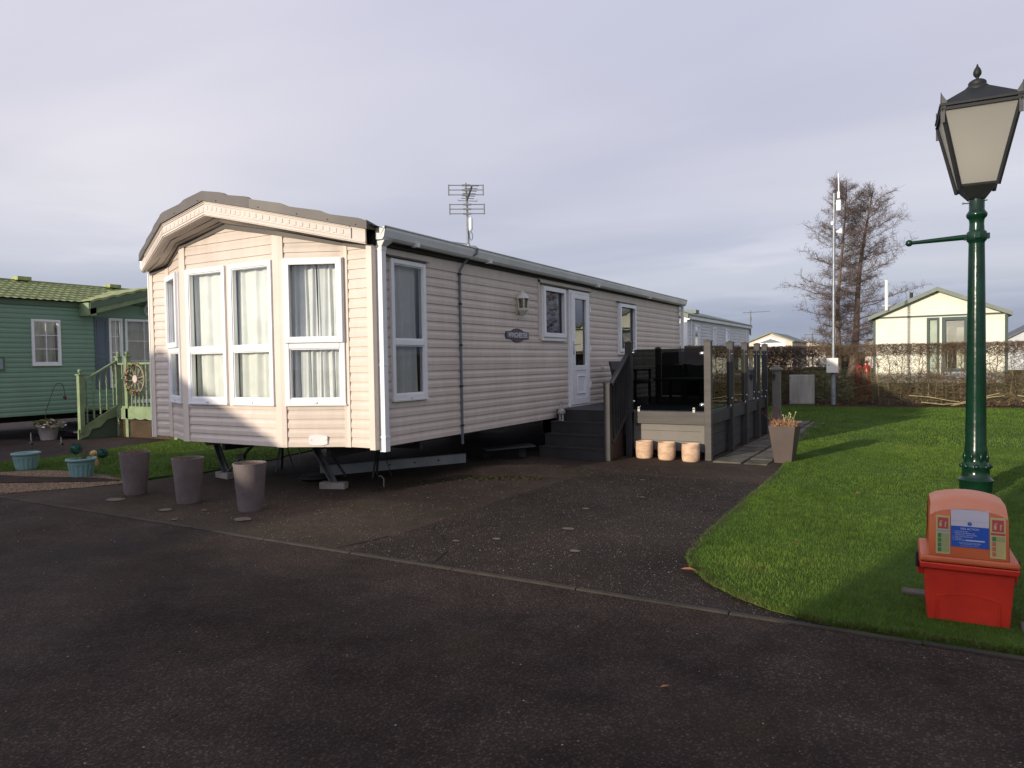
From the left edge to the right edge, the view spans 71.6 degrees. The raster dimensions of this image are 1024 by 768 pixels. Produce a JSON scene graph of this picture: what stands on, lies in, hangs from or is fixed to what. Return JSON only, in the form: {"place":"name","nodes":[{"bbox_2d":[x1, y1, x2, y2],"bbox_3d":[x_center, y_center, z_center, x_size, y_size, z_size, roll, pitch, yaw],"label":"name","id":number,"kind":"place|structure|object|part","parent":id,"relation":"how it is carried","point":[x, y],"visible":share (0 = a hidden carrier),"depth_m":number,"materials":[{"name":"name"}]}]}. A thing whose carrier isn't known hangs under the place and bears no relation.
{"place":"outdoors","nodes":[
{"label":"outdoors","id":0,"kind":"place"},
{"bbox_2d":[0,470,150,493],"bbox_3d":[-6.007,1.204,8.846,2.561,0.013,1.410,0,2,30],"label":"loose gravel","id":1,"kind":"structure","parent":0,"point":[13,487],"depth_m":8.59,"materials":[{"name":"grey gravel"}]},
{"bbox_2d":[0,475,117,482],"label":"soil strip","id":2,"kind":"object","parent":1,"relation":"on","point":[8,478],"visible":0.88,"depth_m":8.89,"materials":[{"name":"brown soil"}]},
{"bbox_2d":[0,418,173,461],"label":"neighbour lane","id":3,"kind":"structure","parent":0,"point":[15,437],"depth_m":13.69,"materials":[{"name":"grey asphalt"}]},
{"bbox_2d":[35,424,60,439],"bbox_3d":[-9.219,0.956,14.126,0.426,0.300,0.420,0,2,30],"label":"flower pot","id":4,"kind":"object","parent":3,"relation":"on","point":[47,433],"visible":0.79,"depth_m":14.00,"materials":[{"name":"white plastic"}]},
{"bbox_2d":[32,418,66,428],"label":"pansies","id":5,"kind":"object","parent":4,"relation":"in","point":[50,422],"visible":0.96,"depth_m":14.05,"materials":[{"name":"green plant"}]},
{"bbox_2d":[45,383,66,418],"bbox_3d":[-9.222,0.542,14.325,0.074,1.117,0.484,0,2,30],"label":"shepherds hook","id":6,"kind":"object","parent":3,"relation":"on","point":[65,397],"visible":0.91,"depth_m":14.34,"materials":[{"name":"paint"}]},
{"bbox_2d":[0,276,149,422],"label":"static caravan","id":7,"kind":"object","parent":3,"relation":"on","point":[52,334],"visible":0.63,"depth_m":15.01,"materials":[{"name":"green plastic"}]},
{"bbox_2d":[30,319,62,365],"bbox_3d":[-9.605,-0.851,14.611,0.158,0.958,0.576,0,2,30],"label":"window","id":8,"kind":"structure","parent":7,"relation":"in","point":[45,334],"depth_m":14.63,"materials":[{"name":"white plastic"}]},
{"bbox_2d":[108,318,123,387],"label":"window","id":9,"kind":"structure","parent":7,"relation":"in","point":[115,326],"depth_m":15.89,"materials":[{"name":"white plastic"}]},
{"bbox_2d":[124,319,149,403],"bbox_3d":[-8.538,-0.529,16.469,0.161,1.928,0.936,0,2,30],"label":"window","id":10,"kind":"structure","parent":7,"relation":"in","point":[136,331],"depth_m":16.38,"materials":[{"name":"white plastic"}]},
{"bbox_2d":[58,351,180,439],"bbox_3d":[-7.216,0.164,15.383,3.215,1.748,3.810,0,2,30],"label":"veranda","id":11,"kind":"object","parent":3,"relation":"on","point":[110,422],"visible":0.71,"depth_m":14.35,"materials":[{"name":"green wood"}]},
{"bbox_2d":[123,362,144,395],"bbox_3d":[-7.528,-0.103,14.124,0.642,0.673,0.090,0,2,30],"label":"wheel wreath","id":12,"kind":"object","parent":11,"relation":"hanging from","point":[135,380],"visible":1,"depth_m":14.13,"materials":[{"name":"brown wood"}]},
{"bbox_2d":[0,440,325,479],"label":"grass strip","id":13,"kind":"object","parent":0,"point":[156,476],"depth_m":10.88,"materials":[{"name":"green plant"}]},
{"bbox_2d":[10,451,40,469],"bbox_3d":[-6.758,1.067,9.880,0.360,0.236,0.360,0,2,30],"label":"teal pot","id":14,"kind":"object","parent":13,"relation":"on","point":[25,460],"visible":1,"depth_m":9.78,"materials":[{"name":"plastic"}]},
{"bbox_2d":[29,433,33,450],"bbox_3d":[-7.876,0.980,11.646,0.069,0.361,0.067,0,2,30],"label":"stake light","id":15,"kind":"object","parent":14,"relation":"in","point":[31,443],"visible":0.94,"depth_m":11.64,"materials":[{"name":"paint"}]},
{"bbox_2d":[90,450,98,465],"bbox_3d":[-5.932,1.054,10.052,0.124,0.231,0.148,0,2,30],"label":"garden gnome","id":16,"kind":"object","parent":13,"relation":"on","point":[93,453],"visible":0.48,"depth_m":10.04,"materials":[{"name":"beige ceramic"}]},
{"bbox_2d":[97,448,108,463],"bbox_3d":[-5.897,1.041,10.234,0.156,0.243,0.164,0,2,30],"label":"topiary","id":17,"kind":"object","parent":13,"relation":"on","point":[102,453],"visible":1,"depth_m":10.20,"materials":[{"name":"green plant"}]},
{"bbox_2d":[299,473,326,481],"bbox_3d":[-2.397,1.135,8.637,0.380,0.060,0.380,0,2,30],"label":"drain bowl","id":18,"kind":"object","parent":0,"point":[315,477],"visible":0.84,"depth_m":8.52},
{"bbox_2d":[0,420,810,611],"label":"caravan pitch","id":19,"kind":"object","parent":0,"point":[357,524],"visible":0.23,"depth_m":7.91,"materials":[{"name":"concrete"}]},
{"bbox_2d":[107,498,124,500],"bbox_3d":[-4.204,1.220,7.518,0.241,0.001,0.170,0,2,30],"label":"paving mark","id":20,"kind":"object","parent":19,"relation":"on","point":[113,499],"visible":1,"depth_m":7.51,"materials":[{"name":"grey paint"}]},
{"bbox_2d":[118,450,149,495],"bbox_3d":[-4.174,0.979,7.864,0.312,0.475,0.312,-1,2,10],"label":"tall pot","id":21,"kind":"object","parent":19,"relation":"on","point":[134,470],"visible":0.96,"depth_m":7.76,"materials":[{"name":"plastic"}]},
{"bbox_2d":[117,447,146,453],"bbox_3d":[-4.189,0.747,7.879,0.298,0.082,0.284,0,2,30],"label":"dry plant","id":22,"kind":"object","parent":21,"relation":"in","point":[132,451],"visible":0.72,"depth_m":7.86,"materials":[{"name":"brown plant"}]},
{"bbox_2d":[171,456,203,503],"bbox_3d":[-3.335,0.983,7.318,0.312,0.475,0.312,-2,2,-40],"label":"tall pot","id":23,"kind":"object","parent":19,"relation":"on","point":[188,474],"visible":1,"depth_m":7.21,"materials":[{"name":"plastic"}]},
{"bbox_2d":[215,471,233,479],"bbox_3d":[-3.587,1.139,8.895,0.300,0.075,0.120,1,2,40],"label":"concrete block","id":24,"kind":"object","parent":19,"relation":"on","point":[224,475],"depth_m":8.82,"materials":[{"name":"grey concrete"}]},
{"bbox_2d":[234,517,250,520],"bbox_3d":[-2.445,1.225,6.449,0.140,0.001,0.179,-2,2,-34],"label":"paving mark","id":25,"kind":"object","parent":19,"relation":"on","point":[242,518],"visible":1,"depth_m":6.46,"materials":[{"name":"grey paint"}]},
{"bbox_2d":[232,460,265,512],"bbox_3d":[-2.533,0.984,6.868,0.312,0.475,0.312,0,2,30],"label":"tall pot","id":26,"kind":"object","parent":19,"relation":"on","point":[249,478],"visible":1,"depth_m":6.76,"materials":[{"name":"plastic"}]},
{"bbox_2d":[275,447,294,471],"bbox_3d":[-3.048,0.892,9.408,0.262,0.521,0.230,0,2,30],"label":"axle stand","id":27,"kind":"object","parent":19,"relation":"on","point":[281,450],"visible":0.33,"depth_m":9.43,"materials":[{"name":"paint"}]},
{"bbox_2d":[319,481,347,488],"bbox_3d":[-2.009,1.140,8.009,0.300,0.075,0.120,-1,2,10],"label":"concrete block","id":28,"kind":"object","parent":19,"relation":"on","point":[333,485],"depth_m":7.96,"materials":[{"name":"grey concrete"}]},
{"bbox_2d":[372,450,391,477],"bbox_3d":[-1.658,0.888,8.816,0.262,0.521,0.230,0,2,30],"label":"axle stand","id":29,"kind":"object","parent":19,"relation":"on","point":[376,462],"visible":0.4,"depth_m":8.83,"materials":[{"name":"paint"}]},
{"bbox_2d":[319,453,465,474],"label":"steel beam","id":30,"kind":"structure","parent":19,"relation":"on","point":[350,468],"depth_m":9.43,"materials":[{"name":"grey metal"}]},
{"bbox_2d":[138,183,686,481],"bbox_3d":[-0.423,-0.808,12.615,4.125,3.638,11.447,0,2,30],"label":"static caravan","id":31,"kind":"object","parent":19,"relation":"on","point":[275,324],"visible":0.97,"depth_m":8.07,"materials":[{"name":"white plastic"}]},
{"bbox_2d":[164,272,182,403],"bbox_3d":[-4.094,-0.554,8.649,0.655,1.563,0.328,1,2,44],"label":"window","id":32,"kind":"structure","parent":31,"relation":"in","point":[171,282],"depth_m":8.75,"materials":[{"name":"white plastic"}]},
{"bbox_2d":[185,265,229,404],"bbox_3d":[-3.452,-0.546,8.148,0.712,1.557,0.165,0,2,30],"label":"window","id":33,"kind":"structure","parent":31,"relation":"in","point":[211,350],"depth_m":8.22,"materials":[{"name":"white plastic"}]},
{"bbox_2d":[227,260,275,405],"bbox_3d":[-2.808,-0.545,7.776,0.708,1.557,0.163,0,2,30],"label":"window","id":34,"kind":"structure","parent":31,"relation":"in","point":[255,364],"depth_m":7.83,"materials":[{"name":"white plastic"}]},
{"bbox_2d":[282,257,346,405],"bbox_3d":[-2.070,-0.552,7.528,0.687,1.563,0.182,-1,2,5],"label":"window","id":35,"kind":"structure","parent":31,"relation":"in","point":[315,364],"depth_m":7.56,"materials":[{"name":"white plastic"}]},
{"bbox_2d":[388,258,429,401],"bbox_3d":[-1.164,-0.582,7.822,0.162,1.527,0.676,0,2,30],"label":"window","id":36,"kind":"structure","parent":31,"relation":"in","point":[402,276],"depth_m":7.89,"materials":[{"name":"white plastic"}]},
{"bbox_2d":[540,285,566,341],"bbox_3d":[0.623,-1.063,10.840,0.104,0.817,0.796,0,2,30],"label":"window","id":37,"kind":"structure","parent":31,"relation":"in","point":[553,300],"depth_m":10.84,"materials":[{"name":"white plastic"}]},
{"bbox_2d":[567,290,591,406],"bbox_3d":[1.120,-0.562,11.642,0.163,1.905,0.790,0,2,30],"label":"door","id":38,"kind":"structure","parent":31,"relation":"in","point":[579,348],"depth_m":11.61,"materials":[{"name":"white plastic"}]},
{"bbox_2d":[617,303,636,354],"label":"window","id":39,"kind":"structure","parent":31,"relation":"in","point":[627,318],"depth_m":13.52,"materials":[{"name":"white plastic"}]},
{"bbox_2d":[147,458,749,590],"bbox_3d":[-0.128,1.157,7.468,5.024,0.005,4.850,0,2,30],"label":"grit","id":40,"kind":"object","parent":19,"relation":"on","point":[507,511],"visible":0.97,"depth_m":6.66,"materials":[{"name":"grey gravel"}]},
{"bbox_2d":[408,476,540,484],"bbox_3d":[-0.432,1.134,8.490,1.607,0.022,0.462,-1,2,-8],"label":"moss","id":41,"kind":"object","parent":19,"relation":"on","point":[475,477],"visible":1,"depth_m":8.47,"materials":[{"name":"green plant"}]},
{"bbox_2d":[482,443,535,457],"bbox_3d":[-0.051,0.969,10.222,0.722,0.180,0.349,-1,2,-14],"label":"timber board","id":42,"kind":"object","parent":19,"relation":"on","point":[488,450],"visible":1,"depth_m":10.21,"materials":[{"name":"paint"}]},
{"bbox_2d":[350,473,832,626],"bbox_3d":[1.267,1.174,6.293,3.310,0.001,4.210,0,2,30],"label":"parking bay","id":43,"kind":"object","parent":19,"relation":"on","point":[606,563],"visible":0.75,"depth_m":5.61,"materials":[{"name":"grey asphalt"}]},
{"bbox_2d":[337,474,559,563],"bbox_3d":[-0.565,1.184,6.859,1.495,0.002,3.735,0,2,16],"label":"paving crack","id":44,"kind":"object","parent":43,"relation":"on","point":[434,525],"visible":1,"depth_m":5.68,"materials":[{"name":"black asphalt"}]},
{"bbox_2d":[636,440,652,458],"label":"peach pot","id":45,"kind":"object","parent":19,"relation":"on","point":[644,449],"visible":1,"depth_m":10.02,"materials":[{"name":"ceramic"}]},
{"bbox_2d":[539,339,767,460],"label":"raised deck","id":46,"kind":"structure","parent":19,"relation":"on","point":[707,396],"depth_m":10.17,"materials":[{"name":"grey wood"}]},
{"bbox_2d":[557,400,564,420],"bbox_3d":[0.742,0.398,10.680,0.125,0.318,0.123,-1,2,5],"label":"goose figurine","id":47,"kind":"object","parent":46,"relation":"on","point":[561,410],"visible":1,"depth_m":10.66,"materials":[{"name":"stone"}]},
{"bbox_2d":[658,441,675,460],"bbox_3d":[2.159,0.932,9.909,0.244,0.243,0.244,-2,2,-30],"label":"peach pot","id":48,"kind":"object","parent":19,"relation":"on","point":[667,450],"visible":1,"depth_m":9.81,"materials":[{"name":"ceramic"}]},
{"bbox_2d":[682,443,699,461],"bbox_3d":[2.440,0.934,9.695,0.244,0.243,0.244,-2,2,-24],"label":"peach pot","id":49,"kind":"object","parent":19,"relation":"on","point":[690,452],"visible":1,"depth_m":9.59,"materials":[{"name":"ceramic"}]},
{"bbox_2d":[0,498,1023,767],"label":"road","id":50,"kind":"structure","parent":0,"point":[314,658],"depth_m":3.17,"materials":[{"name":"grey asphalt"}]},
{"bbox_2d":[6,501,942,657],"bbox_3d":[-2.288,1.248,5.785,9.933,0.004,0.128,0,2,30],"label":"kerb debris","id":51,"kind":"object","parent":50,"relation":"on","point":[523,583],"visible":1,"depth_m":4.27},
{"bbox_2d":[0,0,1023,355],"label":"sky","id":52,"kind":"structure","parent":0,"point":[684,149],"materials":[{"name":"grey"}]},
{"bbox_2d":[609,361,619,375],"bbox_3d":[2.010,-0.034,12.162,0.561,0.720,0.530,1,2,40],"label":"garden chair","id":53,"kind":"object","parent":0,"point":[613,365],"visible":0.11,"depth_m":12.16,"materials":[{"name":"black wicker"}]},
{"bbox_2d":[713,420,823,464],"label":"path","id":54,"kind":"structure","parent":0,"point":[744,453],"depth_m":10.34,"materials":[{"name":"grey concrete"}]},
{"bbox_2d":[770,365,782,423],"bbox_3d":[4.771,0.288,12.806,0.200,1.270,0.228,0,2,30],"label":"gate post","id":55,"kind":"object","parent":54,"relation":"on","point":[776,385],"visible":0.73,"depth_m":12.76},
{"bbox_2d":[768,425,800,462],"bbox_3d":[3.630,0.797,9.456,0.339,0.492,0.339,0,2,34],"label":"square planter","id":56,"kind":"object","parent":54,"relation":"on","point":[784,442],"visible":0.78,"depth_m":9.34,"materials":[{"name":"beige plastic"}]},
{"bbox_2d":[766,407,801,426],"bbox_3d":[3.589,0.446,9.465,0.496,0.279,0.418,0,2,30],"label":"dead plant","id":57,"kind":"object","parent":56,"relation":"on","point":[782,422],"visible":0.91,"depth_m":9.40,"materials":[{"name":"orange plant"}]},
{"bbox_2d":[684,405,1023,655],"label":"lawn","id":58,"kind":"structure","parent":0,"point":[897,596],"depth_m":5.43,"materials":[{"name":"green plant"}]},
{"bbox_2d":[902,587,1023,632],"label":"base slab","id":59,"kind":"structure","parent":58,"relation":"on","point":[914,591],"depth_m":4.08,"materials":[{"name":"grey concrete"}]},
{"bbox_2d":[915,489,1020,628],"bbox_3d":[2.406,0.905,3.774,0.460,0.664,0.396,0,2,28],"label":"fire point bin","id":60,"kind":"object","parent":59,"relation":"on","point":[967,563],"visible":1,"depth_m":3.62,"materials":[{"name":"red plastic"}]},
{"bbox_2d":[905,64,1023,493],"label":"lamp post","id":61,"kind":"object","parent":58,"relation":"on","point":[977,119],"visible":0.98,"depth_m":6.85,"materials":[{"name":"green metal"}]},
{"bbox_2d":[768,398,1023,407],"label":"hedge soil","id":62,"kind":"structure","parent":0,"point":[905,405],"depth_m":20.00,"materials":[{"name":"brown soil"}]},
{"bbox_2d":[789,375,814,403],"bbox_3d":[8.504,0.158,20.827,0.680,0.860,0.305,0,2,25],"label":"utility cabinet","id":63,"kind":"object","parent":62,"relation":"on","point":[801,389],"visible":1,"depth_m":20.70,"materials":[{"name":"metal"}]},
{"bbox_3d":[8.439,0.157,20.702,0.660,0.812,0.024,0,2,25],"label":"door","id":64,"kind":"part","parent":63,"relation":"part of","materials":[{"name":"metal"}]},
{"bbox_2d":[826,173,841,403],"bbox_3d":[9.274,-2.709,20.432,0.405,6.650,0.295,0,2,30],"label":"radio mast","id":65,"kind":"object","parent":62,"relation":"on","point":[832,365],"visible":0.98,"depth_m":20.45,"materials":[{"name":"metal"}]},
{"bbox_2d":[680,340,1023,405],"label":"hedge","id":66,"kind":"object","parent":62,"relation":"on","point":[780,352],"visible":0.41,"depth_m":20.30,"materials":[{"name":"brown plant"}]},
{"bbox_2d":[854,361,861,400],"bbox_3d":[10.643,-0.077,21.841,0.230,1.260,0.227,0,2,30],"label":"gas bottle","id":67,"kind":"object","parent":62,"relation":"on","point":[856,367],"visible":0.3,"depth_m":21.76,"materials":[{"name":"red paint"}]},
{"bbox_2d":[863,361,870,399],"bbox_3d":[10.865,-0.078,21.737,0.230,1.260,0.226,-1,2,1],"label":"gas bottle","id":68,"kind":"object","parent":62,"relation":"on","point":[867,362],"visible":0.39,"depth_m":21.64,"materials":[{"name":"red paint"}]},
{"bbox_2d":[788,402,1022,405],"bbox_3d":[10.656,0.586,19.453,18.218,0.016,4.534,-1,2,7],"label":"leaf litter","id":69,"kind":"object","parent":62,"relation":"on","point":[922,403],"visible":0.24,"depth_m":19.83,"materials":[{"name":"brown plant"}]},
{"bbox_2d":[768,365,1023,398],"bbox_3d":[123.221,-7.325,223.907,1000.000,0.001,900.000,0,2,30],"label":"ground","id":70,"kind":"structure","parent":0,"point":[1019,372],"depth_m":33.87,"materials":[{"name":"brown soil"}]},
{"bbox_2d":[0,496,1023,661],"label":"kerb","id":71,"kind":"structure","parent":70,"relation":"on","point":[1005,656],"depth_m":4.18,"materials":[{"name":"concrete"}]},
{"bbox_2d":[679,310,767,346],"bbox_3d":[5.972,-1.367,25.229,4.550,2.820,9.300,0,2,30],"label":"static caravan","id":72,"kind":"object","parent":70,"relation":"on","point":[699,328],"visible":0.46,"depth_m":23.29,"materials":[{"name":"white plastic"}]},
{"bbox_2d":[693,324,699,345],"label":"window","id":73,"kind":"structure","parent":72,"relation":"in","point":[696,329],"depth_m":21.43,"materials":[{"name":"white plastic"}]},
{"bbox_2d":[712,327,716,345],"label":"window","id":74,"kind":"structure","parent":72,"relation":"in","point":[713,328],"depth_m":23.17,"materials":[{"name":"white plastic"}]},
{"bbox_2d":[724,329,729,343],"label":"window","id":75,"kind":"structure","parent":72,"relation":"in","point":[727,333],"depth_m":24.73,"materials":[{"name":"white plastic"}]},
{"bbox_2d":[749,332,808,368],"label":"holiday cabin","id":76,"kind":"object","parent":70,"relation":"on","point":[770,339],"visible":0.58,"depth_m":63.50,"materials":[{"name":"white plastic"}]},
{"bbox_2d":[760,339,782,342],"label":"gable window","id":77,"kind":"structure","parent":76,"relation":"in","point":[769,340],"depth_m":63.43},
{"bbox_2d":[805,339,830,366],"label":"holiday cabin","id":78,"kind":"object","parent":70,"relation":"on","point":[823,362],"visible":0.17,"depth_m":80.14,"materials":[{"name":"white"}]},
{"bbox_2d":[773,175,879,376],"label":"bare tree","id":79,"kind":"object","parent":70,"relation":"on","point":[846,209],"visible":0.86,"depth_m":47.75,"materials":[{"name":"brown plant"}]},
{"bbox_2d":[807,352,864,367],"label":"distant hedgerow","id":80,"kind":"object","parent":70,"relation":"on","point":[847,361],"visible":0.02,"depth_m":89.50,"materials":[{"name":"brown plant"}]},
{"bbox_2d":[863,340,872,367],"bbox_3d":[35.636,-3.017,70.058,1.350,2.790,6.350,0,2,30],"label":"holiday cabin","id":81,"kind":"object","parent":70,"relation":"on","point":[867,358],"visible":0.12,"depth_m":67.63,"materials":[{"name":"white"}]},
{"bbox_2d":[809,181,931,375],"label":"bare tree","id":82,"kind":"object","parent":70,"relation":"on","point":[870,210],"visible":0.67,"depth_m":47.63,"materials":[{"name":"brown plant"}]},
{"bbox_2d":[868,280,1012,382],"bbox_3d":[17.112,-2.018,28.758,4.240,3.610,10.635,0,2,30],"label":"holiday cabin","id":83,"kind":"object","parent":70,"relation":"on","point":[936,314],"visible":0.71,"depth_m":24.65,"materials":[{"name":"metal"}]},
{"bbox_2d":[927,317,938,377],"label":"window","id":84,"kind":"structure","parent":83,"relation":"in","point":[932,323],"depth_m":24.63,"materials":[{"name":"white glass"}]},
{"bbox_2d":[942,316,966,371],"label":"window","id":85,"kind":"structure","parent":83,"relation":"in","point":[953,329],"depth_m":24.29,"materials":[{"name":"grey glass"}]},
{"bbox_2d":[1008,325,1023,369],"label":"holiday cabin","id":86,"kind":"object","parent":70,"relation":"on","point":[1017,334],"visible":0.24,"depth_m":49.64,"materials":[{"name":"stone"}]},
{"bbox_3d":[-5.383,1.202,9.123,0.480,0.031,0.480,0,2,30],"label":"stepping slab","id":87,"kind":"object","parent":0,"visible":0},
{"bbox_2d":[65,456,96,476],"bbox_3d":[-5.541,1.070,9.139,0.360,0.236,0.360,-1,2,13],"label":"teal pot","id":88,"kind":"object","parent":87,"relation":"on","point":[78,467],"visible":0.94,"depth_m":9.03,"materials":[{"name":"plastic"}]},
{"bbox_2d":[70,443,83,458],"bbox_3d":[-5.646,0.874,9.204,0.164,0.231,0.164,0,2,30],"label":"topiary","id":89,"kind":"object","parent":88,"relation":"on","point":[76,448],"visible":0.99,"depth_m":9.17,"materials":[{"name":"green plant"}]},
{"bbox_2d":[76,450,90,459],"bbox_3d":[-5.516,0.919,9.110,0.155,0.135,0.187,-1,2,5],"label":"sprig","id":90,"kind":"object","parent":88,"relation":"on","point":[84,455],"visible":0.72,"depth_m":9.11,"materials":[{"name":"green plant"}]}
]}

